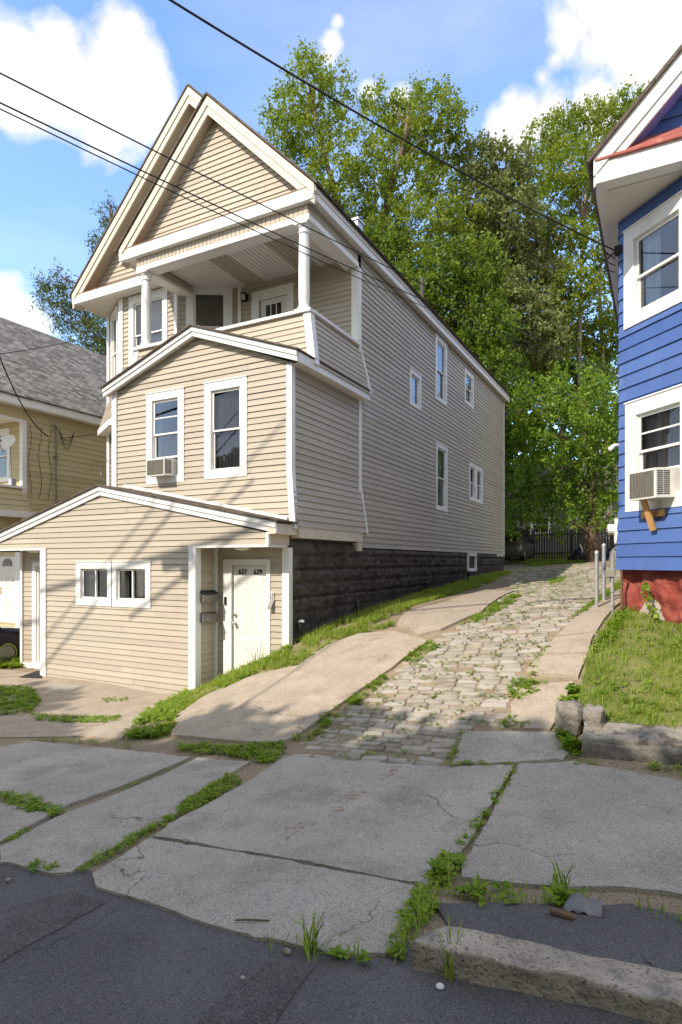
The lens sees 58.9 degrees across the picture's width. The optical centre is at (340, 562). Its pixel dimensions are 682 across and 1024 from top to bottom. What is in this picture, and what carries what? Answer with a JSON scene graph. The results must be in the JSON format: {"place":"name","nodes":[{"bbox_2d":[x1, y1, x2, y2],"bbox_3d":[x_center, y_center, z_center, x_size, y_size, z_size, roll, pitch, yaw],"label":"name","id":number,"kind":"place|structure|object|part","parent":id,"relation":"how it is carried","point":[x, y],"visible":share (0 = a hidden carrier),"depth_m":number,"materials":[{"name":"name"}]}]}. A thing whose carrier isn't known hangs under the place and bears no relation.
{"place":"outdoors","nodes":[
{"label":"outdoors","id":0,"kind":"place"},
{"bbox_2d":[0,856,647,1023],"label":"road","id":1,"kind":"structure","parent":0,"point":[114,959],"depth_m":3.02,"materials":[{"name":"grey asphalt"}]},
{"bbox_2d":[0,891,314,1023],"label":"road patch","id":2,"kind":"object","parent":1,"relation":"on","point":[265,992],"visible":1,"depth_m":3.08,"materials":[{"name":"grey asphalt"}]},
{"bbox_2d":[282,950,289,956],"bbox_3d":[-0.291,2.077,3.204,0.038,0.024,0.030,0,0,28],"label":"pebble","id":3,"kind":"object","parent":1,"relation":"on","point":[285,953],"visible":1,"depth_m":3.20,"materials":[{"name":"stone"}]},
{"bbox_2d":[281,896,348,962],"bbox_3d":[-0.132,1.963,3.181,0.305,0.212,0.367,0,0,-15],"label":"weed plant","id":4,"kind":"object","parent":1,"relation":"on","point":[314,944],"visible":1,"depth_m":3.21,"materials":[{"name":"green plant"}]},
{"bbox_2d":[428,909,481,981],"bbox_3d":[0.536,1.919,3.017,0.294,0.186,0.274,0,0,-34],"label":"weed plant","id":5,"kind":"object","parent":1,"relation":"on","point":[450,975],"visible":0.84,"depth_m":2.93,"materials":[{"name":"green plant"}]},
{"bbox_2d":[0,731,681,958],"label":"sidewalk","id":6,"kind":"structure","parent":0,"point":[375,845],"depth_m":4.82,"materials":[{"name":"concrete"}]},
{"bbox_2d":[235,919,268,920],"bbox_3d":[-0.518,2.084,3.519,0.202,0.014,0.015,0,0,2],"label":"stick","id":7,"kind":"object","parent":6,"relation":"on","point":[251,920],"visible":1,"depth_m":3.52,"materials":[{"name":"brown wood"}]},
{"bbox_2d":[425,857,451,874],"bbox_3d":[0.642,2.027,4.012,0.218,0.118,0.167,0,0,-23],"label":"weed plant","id":8,"kind":"object","parent":6,"relation":"on","point":[436,866],"visible":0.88,"depth_m":4.01,"materials":[{"name":"green plant"}]},
{"bbox_2d":[542,854,589,889],"bbox_3d":[1.358,1.937,3.766,0.200,0.189,0.318,0,0,-32],"label":"weed plant","id":9,"kind":"object","parent":6,"relation":"on","point":[559,875],"visible":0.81,"depth_m":3.77,"materials":[{"name":"green plant"}]},
{"bbox_2d":[0,546,681,943],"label":"ground","id":10,"kind":"structure","parent":0,"point":[166,744],"depth_m":7.13,"materials":[{"name":"soil"}]},
{"bbox_2d":[0,626,19,665],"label":"car","id":11,"kind":"object","parent":10,"relation":"on","point":[9,642],"visible":0.68,"depth_m":15.30,"materials":[{"name":"blue paint"}]},
{"bbox_2d":[0,317,106,627],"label":"house","id":12,"kind":"structure","parent":10,"relation":"on","point":[58,390],"depth_m":19.78,"materials":[{"name":"beige wood"}]},
{"bbox_2d":[0,428,9,481],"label":"window","id":13,"kind":"structure","parent":12,"relation":"in","point":[4,456],"depth_m":19.25,"materials":[{"name":"white glass"}]},
{"bbox_2d":[0,556,14,622],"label":"door","id":14,"kind":"structure","parent":12,"relation":"in","point":[7,573],"depth_m":19.03,"materials":[{"name":"white paint"}]},
{"bbox_2d":[0,435,15,485],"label":"satellite dish","id":15,"kind":"object","parent":12,"relation":"attached to","point":[7,441],"visible":1,"depth_m":18.06,"materials":[{"name":"metal"}]},
{"bbox_2d":[0,357,48,436],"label":"cable","id":16,"kind":"object","parent":12,"relation":"attached to","point":[18,397],"visible":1,"depth_m":16.41,"materials":[{"name":"black rubber"}]},
{"bbox_2d":[1,332,105,353],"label":"cable","id":17,"kind":"object","parent":12,"relation":"attached to","point":[51,345],"visible":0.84,"depth_m":18.99,"materials":[{"name":"black rubber"}]},
{"bbox_2d":[26,190,117,355],"bbox_3d":[-12.863,-7.891,30.145,5.217,20.584,3.393,0,0,5],"label":"deciduous tree","id":18,"kind":"object","parent":10,"relation":"on","point":[88,323],"visible":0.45,"depth_m":29.74,"materials":[{"name":"green leaves"},{"name":"bark"}]},
{"bbox_2d":[0,669,173,738],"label":"concrete pad","id":19,"kind":"object","parent":10,"relation":"on","point":[86,698],"visible":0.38,"depth_m":10.82,"materials":[{"name":"beige concrete"}]},
{"bbox_2d":[19,671,41,678],"bbox_3d":[-6.992,2.555,13.610,0.450,0.045,0.976,0,0,-26],"label":"door mat","id":20,"kind":"object","parent":19,"relation":"on","point":[35,674],"depth_m":13.56,"materials":[{"name":"black rubber"}]},
{"bbox_2d":[41,683,83,692],"bbox_3d":[-5.697,2.571,12.362,0.946,0.056,0.552,0,0,28],"label":"cover plate","id":21,"kind":"object","parent":19,"relation":"on","point":[62,688],"visible":1,"depth_m":12.33,"materials":[{"name":"concrete"}]},
{"bbox_2d":[0,83,511,693],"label":"house","id":22,"kind":"structure","parent":10,"relation":"on","point":[252,379],"depth_m":13.03,"materials":[{"name":"beige siding"},{"name":"white painted trim"},{"name":"dark stone block"}]},
{"bbox_2d":[75,561,111,606],"bbox_3d":[-5.117,0.449,13.013,1.129,0.943,0.545,0,0,28],"label":"window","id":23,"kind":"structure","parent":22,"relation":"in","point":[93,578],"depth_m":12.99,"materials":[{"name":"white glass"}]},
{"bbox_2d":[110,305,128,378],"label":"window","id":24,"kind":"structure","parent":22,"relation":"in","point":[114,315],"depth_m":17.00,"materials":[{"name":"white glass"}]},
{"bbox_2d":[110,561,150,607],"bbox_3d":[-4.161,0.447,12.505,1.125,0.946,0.545,0,0,28],"label":"window","id":25,"kind":"structure","parent":22,"relation":"in","point":[131,580],"depth_m":12.38,"materials":[{"name":"white glass"}]},
{"bbox_2d":[128,288,167,365],"bbox_3d":[-4.895,-5.970,15.885,1.384,2.040,0.545,0,0,28],"label":"window","id":26,"kind":"structure","parent":22,"relation":"in","point":[159,299],"depth_m":15.77,"materials":[{"name":"white glass"}]},
{"bbox_2d":[146,458,177,476],"bbox_3d":[-3.736,-1.974,12.635,0.512,0.388,0.436,0,0,28],"label":"window air conditioner","id":27,"kind":"object","parent":22,"relation":"attached to","point":[160,467],"depth_m":12.47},
{"bbox_2d":[145,387,193,484],"bbox_3d":[-3.589,-2.635,12.926,1.079,1.950,0.545,0,0,28],"label":"window","id":28,"kind":"structure","parent":22,"relation":"in","point":[165,416],"depth_m":12.90,"materials":[{"name":"white glass"}]},
{"bbox_2d":[200,590,217,602],"bbox_3d":[-2.559,0.662,11.735,0.118,0.235,0.420,0,0,28],"label":"mailbox","id":29,"kind":"object","parent":22,"relation":"attached to","point":[207,596],"visible":1,"depth_m":11.68,"materials":[{"name":"grey metal"}]},
{"bbox_2d":[200,612,217,622],"bbox_3d":[-2.559,1.067,11.735,0.118,0.185,0.420,0,0,28],"label":"mailbox","id":30,"kind":"object","parent":22,"relation":"attached to","point":[205,617],"visible":1,"depth_m":11.68,"materials":[{"name":"grey metal"}]},
{"bbox_2d":[186,283,232,328],"bbox_3d":[-3.331,-5.960,15.481,1.184,2.120,0.545,0,0,-2],"label":"window","id":31,"kind":"structure","parent":22,"relation":"in","point":[211,307],"depth_m":15.28,"materials":[{"name":"white glass"}]},
{"bbox_2d":[203,375,255,479],"bbox_3d":[-2.175,-2.645,12.173,1.084,1.950,0.545,0,0,28],"label":"window","id":32,"kind":"structure","parent":22,"relation":"in","point":[225,400],"depth_m":12.10,"materials":[{"name":"white glass"}]},
{"bbox_2d":[231,565,265,668],"bbox_3d":[-1.772,1.093,11.620,0.810,2.055,0.155,0,0,28],"label":"door","id":33,"kind":"structure","parent":22,"relation":"in","point":[249,582],"depth_m":11.67,"materials":[{"name":"white paint"}]},
{"bbox_2d":[267,592,273,608],"bbox_3d":[-1.317,0.720,11.326,0.100,0.320,0.104,0,0,28],"label":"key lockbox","id":34,"kind":"object","parent":22,"relation":"attached to","point":[270,604],"visible":1,"depth_m":11.32,"materials":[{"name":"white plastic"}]},
{"bbox_2d":[260,295,286,357],"bbox_3d":[-1.637,-5.230,14.835,0.820,2.500,0.060,0,0,28],"label":"porch door","id":35,"kind":"structure","parent":22,"relation":"in","point":[278,305],"depth_m":14.82,"materials":[{"name":"white paint"}]},
{"bbox_2d":[0,108,616,376],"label":"cable","id":36,"kind":"object","parent":22,"relation":"attached to","point":[248,227],"visible":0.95,"depth_m":9.54,"materials":[{"name":"black rubber"}]},
{"bbox_2d":[0,72,617,374],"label":"cable","id":37,"kind":"object","parent":22,"relation":"attached to","point":[28,87],"visible":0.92,"depth_m":9.59,"materials":[{"name":"black rubber"}]},
{"bbox_2d":[0,102,617,373],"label":"cable","id":38,"kind":"object","parent":22,"relation":"attached to","point":[24,114],"visible":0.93,"depth_m":9.54,"materials":[{"name":"black rubber"}]},
{"bbox_2d":[402,367,421,410],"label":"window","id":39,"kind":"structure","parent":22,"relation":"in","point":[415,378],"depth_m":17.13,"materials":[{"name":"clear glass"}]},
{"bbox_2d":[421,333,446,406],"bbox_3d":[2.908,-5.960,18.948,0.545,1.980,1.114,0,0,28],"label":"window","id":40,"kind":"structure","parent":22,"relation":"in","point":[440,377],"depth_m":19.16,"materials":[{"name":"white glass"}]},
{"bbox_2d":[428,441,447,511],"bbox_3d":[2.932,-2.640,18.992,0.545,2.080,1.114,0,0,28],"label":"window","id":41,"kind":"structure","parent":22,"relation":"in","point":[441,450],"depth_m":19.22,"materials":[{"name":"clear glass"}]},
{"bbox_2d":[452,368,473,408],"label":"window","id":42,"kind":"structure","parent":22,"relation":"in","point":[469,378],"depth_m":21.89,"materials":[{"name":"clear glass"}]},
{"bbox_2d":[458,462,476,501],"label":"window","id":43,"kind":"structure","parent":22,"relation":"in","point":[472,467],"depth_m":22.23,"materials":[{"name":"clear glass"}]},
{"bbox_2d":[467,553,476,570],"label":"window","id":44,"kind":"structure","parent":22,"relation":"in","point":[468,554],"depth_m":21.95,"materials":[{"name":"white wood"}]},
{"bbox_2d":[476,466,482,503],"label":"window","id":45,"kind":"structure","parent":22,"relation":"in","point":[479,471],"depth_m":23.05,"materials":[{"name":"clear glass"}]},
{"bbox_2d":[242,642,272,664],"bbox_3d":[-1.492,1.671,11.159,0.805,0.442,0.457,0,0,-16],"label":"weed plant","id":46,"kind":"object","parent":10,"relation":"on","point":[259,654],"visible":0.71,"depth_m":11.13,"materials":[{"name":"green plant"}]},
{"bbox_2d":[297,619,304,636],"bbox_3d":[-0.745,1.280,11.329,0.156,0.435,0.152,0,0,28],"label":"garden light","id":47,"kind":"object","parent":10,"relation":"on","point":[301,623],"visible":0.96,"depth_m":11.29,"materials":[{"name":"black plastic"}]},
{"bbox_2d":[254,36,395,219],"bbox_3d":[-0.858,-13.691,32.848,7.411,29.166,5.501,0,0,1],"label":"locust tree","id":48,"kind":"object","parent":10,"relation":"on","point":[301,119],"visible":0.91,"depth_m":32.26,"materials":[{"name":"green plant"}]},
{"bbox_2d":[0,554,681,965],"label":"weeds","id":49,"kind":"object","parent":10,"relation":"on","point":[230,750],"visible":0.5,"depth_m":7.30,"materials":[{"name":"green plant"}]},
{"bbox_2d":[171,589,513,746],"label":"driveway slab","id":50,"kind":"structure","parent":10,"relation":"on","point":[284,704],"depth_m":9.04,"materials":[{"name":"concrete"}]},
{"bbox_2d":[353,600,360,617],"bbox_3d":[0.326,0.986,12.245,0.156,0.435,0.152,0,0,28],"label":"garden light","id":51,"kind":"object","parent":10,"relation":"on","point":[356,603],"visible":0.95,"depth_m":12.21,"materials":[{"name":"black plastic"}]},
{"bbox_2d":[342,70,492,403],"bbox_3d":[3.969,-13.511,34.021,8.756,28.348,8.608,0,0,28],"label":"locust tree","id":52,"kind":"object","parent":10,"relation":"on","point":[410,127],"visible":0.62,"depth_m":32.77,"materials":[{"name":"green plant"}]},
{"bbox_2d":[363,213,531,433],"bbox_3d":[4.815,-8.793,30.948,9.547,18.888,6.522,0,0,8],"label":"locust tree","id":53,"kind":"object","parent":10,"relation":"on","point":[460,282],"visible":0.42,"depth_m":29.44,"materials":[{"name":"green plant"}]},
{"bbox_2d":[444,128,580,559],"bbox_3d":[9.960,-12.092,35.056,7.387,24.033,7.888,0,0,28],"label":"grey green tree","id":54,"kind":"object","parent":10,"relation":"on","point":[530,255],"visible":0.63,"depth_m":33.34,"materials":[{"name":"green plant"}]},
{"bbox_2d":[504,527,537,560],"bbox_3d":[9.403,-0.955,33.021,2.260,1.797,4.780,0,0,28],"label":"car","id":55,"kind":"object","parent":10,"relation":"on","point":[522,550],"visible":0.47,"depth_m":31.12,"materials":[{"name":"black metal"}]},
{"bbox_3d":[9.206,-1.408,32.650,1.728,0.830,3.300,0,0,28],"label":"window glass","id":56,"kind":"part","parent":55,"relation":"part of","materials":[{"name":"black glass"}]},
{"bbox_2d":[505,400,551,543],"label":"dark leaved tree","id":57,"kind":"object","parent":10,"relation":"on","point":[510,475],"visible":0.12,"depth_m":30.42,"materials":[{"name":"green plant"}]},
{"bbox_2d":[411,925,681,1023],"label":"kerb stone","id":58,"kind":"object","parent":10,"relation":"on","point":[627,988],"visible":0.73,"depth_m":2.77,"materials":[{"name":"stone"}]},
{"bbox_2d":[493,305,608,471],"bbox_3d":[12.889,-9.072,38.192,8.920,16.973,5.068,0,0,-13],"label":"poplar tree","id":59,"kind":"object","parent":10,"relation":"on","point":[575,381],"visible":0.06,"depth_m":37.35,"materials":[{"name":"green plant"}]},
{"bbox_2d":[539,876,576,902],"bbox_3d":[1.305,1.971,3.609,0.170,0.109,0.212,0,0,41],"label":"weed plant","id":60,"kind":"object","parent":10,"relation":"on","point":[560,889],"visible":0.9,"depth_m":3.61,"materials":[{"name":"green plant"}]},
{"bbox_2d":[436,903,681,973],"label":"kerb strip","id":61,"kind":"object","parent":10,"relation":"on","point":[643,936],"visible":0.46,"depth_m":3.30,"materials":[{"name":"concrete"}]},
{"bbox_2d":[456,874,489,907],"bbox_3d":[0.849,2.005,3.703,0.238,0.099,0.231,0,0,-33],"label":"weed plant","id":62,"kind":"object","parent":61,"relation":"on","point":[478,887],"visible":1,"depth_m":3.72,"materials":[{"name":"green plant"}]},
{"bbox_2d":[549,906,575,920],"bbox_3d":[1.259,2.003,3.434,0.147,0.040,0.051,0,0,35],"label":"wood chunk","id":63,"kind":"object","parent":61,"relation":"on","point":[562,914],"visible":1,"depth_m":3.42,"materials":[{"name":"brown wood"}]},
{"bbox_2d":[564,892,602,916],"bbox_3d":[1.407,1.983,3.506,0.200,0.062,0.140,0,0,28],"label":"stone","id":64,"kind":"object","parent":61,"relation":"on","point":[578,902],"visible":0.99,"depth_m":3.48,"materials":[{"name":"grey stone"}]},
{"bbox_2d":[505,527,613,559],"bbox_3d":[11.515,-0.951,33.053,6.200,1.874,0.180,0,0,28],"label":"picket fence","id":65,"kind":"object","parent":10,"relation":"on","point":[572,543],"visible":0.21,"depth_m":32.72,"materials":[{"name":"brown wood"}]},
{"bbox_2d":[503,589,619,731],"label":"footpath","id":66,"kind":"structure","parent":10,"relation":"on","point":[561,656],"depth_m":7.70,"materials":[{"name":"concrete"}]},
{"bbox_2d":[594,551,598,607],"bbox_3d":[4.063,0.298,9.597,0.069,0.961,0.067,0,0,28],"label":"bollard","id":67,"kind":"object","parent":66,"relation":"on","point":[596,553],"visible":0.88,"depth_m":9.57,"materials":[{"name":"metal"}]},
{"bbox_2d":[602,544,605,600],"bbox_3d":[4.407,0.194,10.127,0.073,1.011,0.071,0,0,28],"label":"bollard","id":68,"kind":"object","parent":66,"relation":"on","point":[603,572],"visible":0.88,"depth_m":10.10,"materials":[{"name":"metal"}]},
{"bbox_2d":[505,348,618,561],"bbox_3d":[10.954,-5.118,29.028,9.503,10.371,6.210,0,0,-19],"label":"maple tree","id":69,"kind":"object","parent":10,"relation":"on","point":[591,515],"visible":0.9,"depth_m":28.05,"materials":[{"name":"green plant"}]},
{"bbox_2d":[506,392,618,511],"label":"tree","id":70,"kind":"object","parent":10,"relation":"on","point":[600,456],"depth_m":43.05,"materials":[{"name":"green plant"}]},
{"bbox_2d":[508,458,618,554],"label":"house","id":71,"kind":"structure","parent":10,"relation":"on","point":[532,526],"depth_m":36.79,"materials":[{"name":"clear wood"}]},
{"bbox_2d":[530,514,550,534],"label":"window","id":72,"kind":"structure","parent":71,"relation":"in","point":[532,526],"depth_m":37.15,"materials":[{"name":"glass"}]},
{"bbox_2d":[555,701,583,737],"bbox_3d":[2.434,1.680,6.437,0.305,0.358,0.353,0,0,28],"label":"boulder","id":73,"kind":"object","parent":10,"relation":"on","point":[568,717],"visible":0.84,"depth_m":6.33,"materials":[{"name":"stone"}]},
{"bbox_2d":[558,733,580,747],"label":"weed plant","id":74,"kind":"object","parent":10,"relation":"on","point":[570,738],"visible":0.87,"depth_m":6.07,"materials":[{"name":"green plant"}]},
{"bbox_2d":[568,548,582,560],"bbox_3d":[11.719,-0.373,29.981,0.914,0.675,0.879,0,0,28],"label":"rubbish bag","id":75,"kind":"object","parent":10,"relation":"on","point":[576,554],"visible":0.8,"depth_m":29.73,"materials":[{"name":"black plastic"}]},
{"bbox_2d":[515,74,649,547],"bbox_3d":[14.874,-14.770,35.910,9.561,28.795,6.841,0,0,3],"label":"poplar tree","id":76,"kind":"object","parent":10,"relation":"on","point":[554,158],"visible":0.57,"depth_m":35.56,"materials":[{"name":"green plant"}]},
{"bbox_2d":[558,246,618,470],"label":"poplar tree","id":77,"kind":"object","parent":10,"relation":"on","point":[606,364],"visible":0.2,"depth_m":36.53,"materials":[{"name":"green plant"}]},
{"bbox_2d":[581,703,604,735],"bbox_3d":[2.595,1.674,6.207,0.239,0.402,0.315,0,0,28],"label":"boulder","id":78,"kind":"object","parent":10,"relation":"on","point":[593,715],"visible":0.56,"depth_m":6.11,"materials":[{"name":"stone"}]},
{"bbox_2d":[606,546,615,559],"bbox_3d":[13.484,-0.469,29.977,0.891,0.694,0.820,0,0,-39],"label":"rubbish bag","id":79,"kind":"object","parent":10,"relation":"on","point":[608,552],"visible":0.38,"depth_m":29.87,"materials":[{"name":"black plastic"}]},
{"bbox_2d":[608,546,616,560],"bbox_3d":[12.849,-0.419,28.000,0.840,0.687,0.823,0,0,28],"label":"rubbish bag","id":80,"kind":"object","parent":10,"relation":"on","point":[613,552],"visible":0.31,"depth_m":27.85,"materials":[{"name":"grey plastic"}]},
{"bbox_2d":[620,570,622,611],"bbox_3d":[4.133,0.481,8.897,0.033,0.721,0.033,0,0,6],"label":"rusty pipe","id":81,"kind":"object","parent":10,"relation":"on","point":[621,589],"visible":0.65,"depth_m":8.88,"materials":[{"name":"metal"}]},
{"bbox_2d":[580,720,681,764],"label":"step wall","id":82,"kind":"structure","parent":10,"relation":"on","point":[643,742],"depth_m":5.76,"materials":[{"name":"stone"}]},
{"bbox_2d":[586,44,681,623],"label":"house","id":83,"kind":"structure","parent":10,"relation":"on","point":[634,163],"depth_m":8.43,"materials":[{"name":"blue wood"}]},
{"bbox_2d":[168,0,614,250],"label":"cable","id":84,"kind":"object","parent":83,"relation":"attached to","point":[302,80],"visible":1,"depth_m":6.37,"materials":[{"name":"black rubber"}]},
{"bbox_2d":[595,244,621,272],"bbox_3d":[4.033,-4.546,9.100,0.395,0.387,0.135,0,0,10],"label":"cable bracket","id":85,"kind":"object","parent":83,"relation":"attached to","point":[617,250],"visible":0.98,"depth_m":9.06,"materials":[{"name":"black metal"}]},
{"bbox_2d":[605,556,615,614],"bbox_3d":[4.064,0.364,9.118,0.140,0.928,0.080,0,0,28],"label":"gas pipe","id":86,"kind":"object","parent":83,"relation":"attached to","point":[610,575],"visible":0.93,"depth_m":9.09,"materials":[{"name":"metal"}]},
{"bbox_2d":[608,518,617,543],"bbox_3d":[6.310,-0.700,13.609,0.535,0.560,0.365,0,0,28],"label":"vent box","id":87,"kind":"object","parent":83,"relation":"attached to","point":[612,528],"visible":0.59,"depth_m":13.52,"materials":[{"name":"white plastic"}]},
{"bbox_2d":[608,443,618,450],"bbox_3d":[4.078,-1.723,9.065,0.216,0.125,0.097,0,0,-32],"label":"security camera","id":88,"kind":"object","parent":83,"relation":"attached to","point":[612,447],"visible":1,"depth_m":9.02,"materials":[{"name":"white plastic"}]},
{"bbox_2d":[622,190,681,329],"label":"window","id":89,"kind":"structure","parent":83,"relation":"in","point":[653,244],"depth_m":8.67,"materials":[{"name":"white glass"}]},
{"bbox_2d":[640,500,665,530],"bbox_3d":[4.256,-0.655,8.370,0.199,0.448,0.403,0,0,-17],"label":"wooden brace","id":90,"kind":"object","parent":83,"relation":"attached to","point":[648,514],"visible":0.86,"depth_m":8.32,"materials":[{"name":"brown wood"}]},
{"bbox_2d":[624,384,681,511],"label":"window","id":91,"kind":"structure","parent":83,"relation":"in","point":[653,422],"depth_m":8.52,"materials":[{"name":"white glass"}]},
{"bbox_2d":[629,467,679,500],"bbox_3d":[4.299,-1.064,8.258,0.496,0.424,0.482,0,0,-17],"label":"window air conditioner","id":92,"kind":"object","parent":83,"relation":"attached to","point":[655,483],"depth_m":8.06,"materials":[{"name":"white plastic"}]},
{"bbox_2d":[0,0,681,476],"label":"sky","id":93,"kind":"structure","parent":0,"point":[124,65],"materials":[{"name":"blue"}]},
{"bbox_2d":[436,983,443,989],"bbox_3d":[0.470,2.011,2.865,0.040,0.011,0.039,0,0,28],"label":"bottle cap","id":94,"kind":"object","parent":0,"point":[439,986],"visible":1,"depth_m":2.86,"materials":[{"name":"white plastic"}]},
{"bbox_2d":[291,564,619,765],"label":"cobblestone driveway","id":95,"kind":"structure","parent":0,"point":[510,667],"depth_m":8.05,"materials":[{"name":"stone"}]},
{"bbox_2d":[577,605,681,728],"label":"lawn","id":96,"kind":"structure","parent":0,"point":[635,687],"depth_m":7.09,"materials":[{"name":"plant"}]},
{"bbox_2d":[639,581,660,622],"bbox_3d":[4.310,0.634,8.373,0.202,0.742,0.445,0,0,2],"label":"ivy vine","id":97,"kind":"object","parent":96,"relation":"on","point":[646,587],"visible":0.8,"depth_m":8.38,"materials":[{"name":"green plant"}]}
]}

